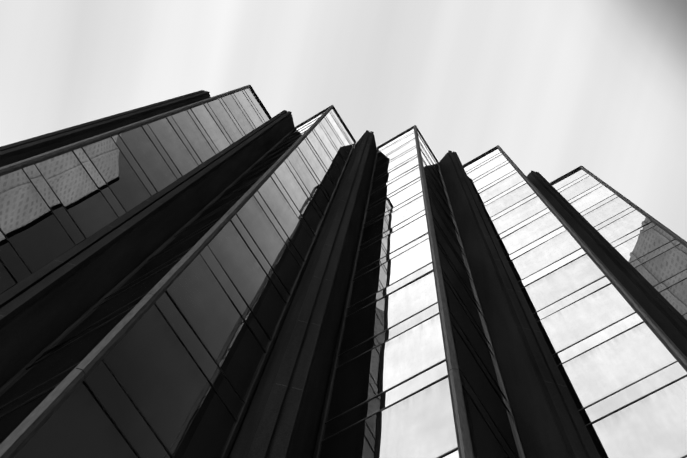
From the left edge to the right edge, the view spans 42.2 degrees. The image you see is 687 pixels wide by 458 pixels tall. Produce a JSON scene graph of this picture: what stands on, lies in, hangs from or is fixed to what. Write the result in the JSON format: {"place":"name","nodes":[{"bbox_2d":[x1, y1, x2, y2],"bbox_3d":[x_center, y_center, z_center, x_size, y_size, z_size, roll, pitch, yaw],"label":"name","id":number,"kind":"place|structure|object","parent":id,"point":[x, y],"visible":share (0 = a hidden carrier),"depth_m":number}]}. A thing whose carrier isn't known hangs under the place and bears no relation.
{"place":"outdoors","nodes":[
{"label":"outdoors","id":0,"kind":"place"},
{"bbox_2d":[0,88,686,457],"bbox_3d":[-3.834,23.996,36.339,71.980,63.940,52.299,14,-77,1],"label":"windows","id":1,"kind":"structure","parent":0,"point":[164,382],"depth_m":21.77},
{"bbox_2d":[0,90,686,457],"bbox_3d":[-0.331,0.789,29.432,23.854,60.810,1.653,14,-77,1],"label":"pillars","id":2,"kind":"structure","parent":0,"point":[44,306],"depth_m":22.96},
{"bbox_2d":[0,85,686,457],"bbox_3d":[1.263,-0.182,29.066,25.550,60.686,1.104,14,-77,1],"label":"tower corner posts","id":3,"kind":"object","parent":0,"point":[12,445],"visible":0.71,"depth_m":20.13},
{"bbox_2d":[0,86,686,457],"bbox_3d":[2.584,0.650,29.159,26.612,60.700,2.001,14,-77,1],"label":"window frames","id":4,"kind":"structure","parent":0,"point":[238,420],"depth_m":23.43},
{"bbox_2d":[0,0,686,241],"label":"sky","id":5,"kind":"structure","parent":0,"point":[560,86]}
]}

